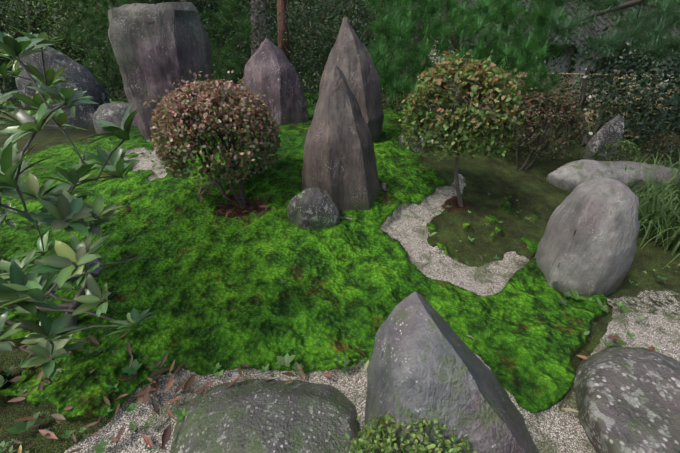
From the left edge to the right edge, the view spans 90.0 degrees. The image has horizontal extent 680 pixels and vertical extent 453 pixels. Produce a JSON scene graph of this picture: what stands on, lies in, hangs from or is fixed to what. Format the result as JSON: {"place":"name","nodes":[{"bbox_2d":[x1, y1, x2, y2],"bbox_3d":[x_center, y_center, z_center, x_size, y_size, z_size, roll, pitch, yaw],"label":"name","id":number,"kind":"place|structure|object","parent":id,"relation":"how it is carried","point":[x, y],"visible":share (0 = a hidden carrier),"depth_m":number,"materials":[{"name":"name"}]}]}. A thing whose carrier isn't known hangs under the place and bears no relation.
{"place":"outdoors","nodes":[
{"label":"outdoors","id":0,"kind":"place"},
{"bbox_2d":[0,92,679,452],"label":"ground","id":1,"kind":"structure","parent":0,"point":[343,289],"depth_m":2.49,"materials":[{"name":"green plant"}]},
{"bbox_2d":[14,44,109,128],"bbox_3d":[-5.384,-2.683,6.591,1.526,1.663,0.799,-9,31,-16],"label":"stone","id":2,"kind":"object","parent":1,"relation":"on","point":[81,77],"visible":0.29,"depth_m":6.44,"materials":[{"name":"grey stone"}]},
{"bbox_2d":[0,0,148,78],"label":"tree","id":3,"kind":"object","parent":1,"relation":"on","point":[30,16],"visible":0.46,"depth_m":11.09,"materials":[{"name":"green plant"}]},
{"bbox_2d":[0,25,154,379],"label":"rhododendron wood","id":4,"kind":"object","parent":1,"relation":"on","point":[62,268],"visible":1,"depth_m":1.56,"materials":[{"name":"green plant"}]},
{"bbox_2d":[93,101,137,133],"bbox_3d":[-4.026,-1.976,6.281,0.968,0.643,0.746,-14,33,-23],"label":"stone","id":5,"kind":"object","parent":1,"relation":"on","point":[114,112],"visible":0.33,"depth_m":6.02,"materials":[{"name":"grey stone"}]},
{"bbox_2d":[57,0,255,89],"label":"pine wood","id":6,"kind":"object","parent":1,"relation":"on","point":[94,21],"visible":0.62,"depth_m":8.18,"materials":[{"name":"green plant"}]},
{"bbox_2d":[108,2,213,140],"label":"stone slab","id":7,"kind":"structure","parent":1,"relation":"on","point":[159,48],"depth_m":4.40,"materials":[{"name":"grey stone"}]},
{"bbox_2d":[0,52,399,117],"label":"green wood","id":8,"kind":"object","parent":1,"relation":"on","point":[118,98],"visible":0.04,"depth_m":8.56,"materials":[{"name":"green plant"}]},
{"bbox_2d":[87,0,326,87],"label":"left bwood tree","id":9,"kind":"object","parent":1,"relation":"on","point":[247,48],"visible":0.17,"depth_m":12.33,"materials":[{"name":"green plant"}]},
{"bbox_2d":[2,3,424,96],"bbox_3d":[-0.504,-7.643,15.421,41.334,5.317,6.917,-1,30,-1],"label":"hedge","id":10,"kind":"object","parent":1,"relation":"on","point":[292,54],"visible":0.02,"depth_m":15.02,"materials":[{"name":"green plant"}]},
{"bbox_2d":[143,70,290,207],"bbox_3d":[-1.112,-0.787,3.186,1.281,1.251,1.299,-1,30,-1],"label":"shrub","id":11,"kind":"object","parent":1,"relation":"on","point":[177,106],"visible":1,"depth_m":2.83,"materials":[{"name":"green plant"}]},
{"bbox_2d":[250,0,273,56],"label":"trunk","id":12,"kind":"object","parent":1,"relation":"on","point":[259,22],"visible":0.17,"depth_m":12.29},
{"bbox_2d":[170,379,363,452],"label":"stone","id":13,"kind":"object","parent":1,"relation":"on","point":[263,416],"visible":0.88,"depth_m":1.57,"materials":[{"name":"grey stone"}]},
{"bbox_2d":[242,38,308,126],"bbox_3d":[-0.945,-1.955,4.804,0.955,1.246,0.581,-4,30,-6],"label":"rock","id":14,"kind":"object","parent":1,"relation":"on","point":[270,71],"visible":0.58,"depth_m":4.63,"materials":[{"name":"grey stone"}]},
{"bbox_2d":[222,0,381,68],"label":"tree wood","id":15,"kind":"object","parent":1,"relation":"on","point":[284,44],"visible":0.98,"depth_m":9.10,"materials":[{"name":"green plant"}]},
{"bbox_2d":[287,187,339,229],"bbox_3d":[-0.215,-0.157,2.979,0.419,0.403,0.407,-19,35,-29],"label":"stone","id":16,"kind":"object","parent":1,"relation":"on","point":[312,208],"visible":0.85,"depth_m":2.87,"materials":[{"name":"grey stone"}]},
{"bbox_2d":[0,0,649,101],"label":"hedge","id":17,"kind":"object","parent":1,"relation":"on","point":[2,60],"visible":0.06,"depth_m":14.93,"materials":[{"name":"green plant"}]},
{"bbox_2d":[0,152,678,452],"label":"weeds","id":18,"kind":"object","parent":1,"relation":"on","point":[19,427],"visible":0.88,"depth_m":1.86,"materials":[{"name":"green plant"}]},
{"bbox_2d":[0,165,679,452],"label":"fallen leaves","id":19,"kind":"object","parent":1,"relation":"on","point":[167,432],"visible":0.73,"depth_m":1.80,"materials":[{"name":"brown plant"}]},
{"bbox_2d":[302,65,380,210],"bbox_3d":[0.040,-0.782,3.103,0.699,1.258,0.627,22,37,33],"label":"standing rock","id":20,"kind":"object","parent":1,"relation":"on","point":[339,164],"visible":0.83,"depth_m":2.95,"materials":[{"name":"grey stone"}]},
{"bbox_2d":[314,17,383,140],"bbox_3d":[0.060,-1.706,4.174,0.841,1.484,0.627,26,39,38],"label":"standing rock","id":21,"kind":"object","parent":1,"relation":"on","point":[350,57],"visible":0.56,"depth_m":3.95,"materials":[{"name":"grey stone"}]},
{"bbox_2d":[337,412,479,452],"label":"shrub","id":22,"kind":"object","parent":1,"relation":"on","point":[376,437],"visible":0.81,"depth_m":1.30,"materials":[{"name":"green plant"}]},
{"bbox_2d":[398,129,434,152],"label":"stone","id":23,"kind":"object","parent":1,"relation":"on","point":[413,147],"visible":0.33,"depth_m":4.35,"materials":[{"name":"grey stone"}]},
{"bbox_2d":[250,0,607,114],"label":"tree wood","id":24,"kind":"object","parent":1,"relation":"on","point":[418,38],"visible":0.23,"depth_m":10.90,"materials":[{"name":"green plant"}]},
{"bbox_2d":[364,292,538,452],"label":"stone","id":25,"kind":"object","parent":1,"relation":"on","point":[426,363],"visible":0.94,"depth_m":1.41,"materials":[{"name":"grey stone"}]},
{"bbox_2d":[393,50,524,206],"bbox_3d":[1.088,-0.872,3.255,1.119,1.453,1.166,-1,30,-1],"label":"tree","id":26,"kind":"object","parent":1,"relation":"on","point":[473,77],"visible":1,"depth_m":2.88,"materials":[{"name":"green plant"}]},
{"bbox_2d":[362,0,574,127],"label":"pine wood","id":27,"kind":"object","parent":1,"relation":"on","point":[535,41],"visible":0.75,"depth_m":4.78,"materials":[{"name":"green plant"}]},
{"bbox_2d":[541,0,679,67],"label":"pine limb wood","id":28,"kind":"object","parent":27,"relation":"attached to","point":[649,45],"visible":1,"depth_m":4.08,"materials":[{"name":"green plant"}]},
{"bbox_2d":[493,85,594,169],"bbox_3d":[2.590,-1.270,4.452,1.310,1.026,1.138,-1,30,-1],"label":"shrub","id":29,"kind":"object","parent":1,"relation":"on","point":[570,110],"visible":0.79,"depth_m":4.18,"materials":[{"name":"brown plant"}]},
{"bbox_2d":[421,0,679,108],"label":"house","id":30,"kind":"structure","parent":1,"relation":"on","point":[575,43],"depth_m":11.92,"materials":[{"name":"green plant"}]},
{"bbox_2d":[459,57,679,166],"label":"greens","id":31,"kind":"object","parent":1,"relation":"on","point":[602,105],"visible":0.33,"depth_m":7.22,"materials":[{"name":"green plant"}]},
{"bbox_2d":[470,70,679,144],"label":"hedge","id":32,"kind":"object","parent":1,"relation":"on","point":[588,113],"visible":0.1,"depth_m":8.97,"materials":[{"name":"green plant"}]},
{"bbox_2d":[534,177,639,296],"bbox_3d":[1.891,0.074,2.569,0.592,0.931,0.620,6,31,11],"label":"stone boulder","id":33,"kind":"object","parent":1,"relation":"on","point":[587,247],"visible":0.81,"depth_m":2.38,"materials":[{"name":"grey stone"}]},
{"bbox_2d":[580,115,623,160],"bbox_3d":[3.847,-1.226,4.907,0.489,0.745,0.343,5,30,-4],"label":"stone","id":34,"kind":"object","parent":1,"relation":"on","point":[611,129],"visible":0.6,"depth_m":4.82,"materials":[{"name":"grey stone"}]},
{"bbox_2d":[529,0,679,62],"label":"tree","id":35,"kind":"object","parent":1,"relation":"on","point":[613,19],"visible":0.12,"depth_m":10.35,"materials":[{"name":"green plant"}]},
{"bbox_2d":[546,12,679,161],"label":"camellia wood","id":36,"kind":"object","parent":1,"relation":"on","point":[655,77],"visible":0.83,"depth_m":6.20,"materials":[{"name":"green plant"}]},
{"bbox_2d":[546,159,679,196],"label":"flat rock","id":37,"kind":"object","parent":1,"relation":"on","point":[570,177],"visible":0.62,"depth_m":3.94,"materials":[{"name":"grey stone"}]},
{"bbox_2d":[592,138,643,161],"bbox_3d":[3.914,-1.056,4.854,0.624,0.464,0.526,-1,30,-1],"label":"shrub","id":38,"kind":"object","parent":1,"relation":"on","point":[625,142],"visible":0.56,"depth_m":4.73,"materials":[{"name":"green plant"}]},
{"bbox_2d":[572,346,679,452],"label":"stone","id":39,"kind":"object","parent":1,"relation":"on","point":[627,401],"visible":1,"depth_m":1.64,"materials":[{"name":"grey stone"}]},
{"bbox_2d":[613,150,674,206],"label":"grass","id":40,"kind":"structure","parent":1,"relation":"on","point":[642,190],"depth_m":3.84,"materials":[{"name":"green plant"}]},
{"bbox_2d":[628,165,679,266],"bbox_3d":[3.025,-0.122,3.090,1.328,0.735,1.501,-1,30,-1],"label":"grass","id":41,"kind":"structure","parent":1,"relation":"on","point":[645,231],"depth_m":3.19,"materials":[{"name":"green plant"}]},
{"bbox_2d":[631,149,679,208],"bbox_3d":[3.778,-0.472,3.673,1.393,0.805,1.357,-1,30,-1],"label":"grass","id":42,"kind":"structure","parent":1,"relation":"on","point":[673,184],"depth_m":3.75,"materials":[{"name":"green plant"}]},
{"bbox_2d":[634,150,678,168],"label":"grass","id":43,"kind":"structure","parent":1,"relation":"on","point":[657,163],"depth_m":4.44,"materials":[{"name":"green plant"}]},
{"bbox_2d":[639,133,679,163],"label":"shrub","id":44,"kind":"object","parent":1,"relation":"on","point":[669,139],"visible":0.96,"depth_m":5.18,"materials":[{"name":"green plant"}]}
]}

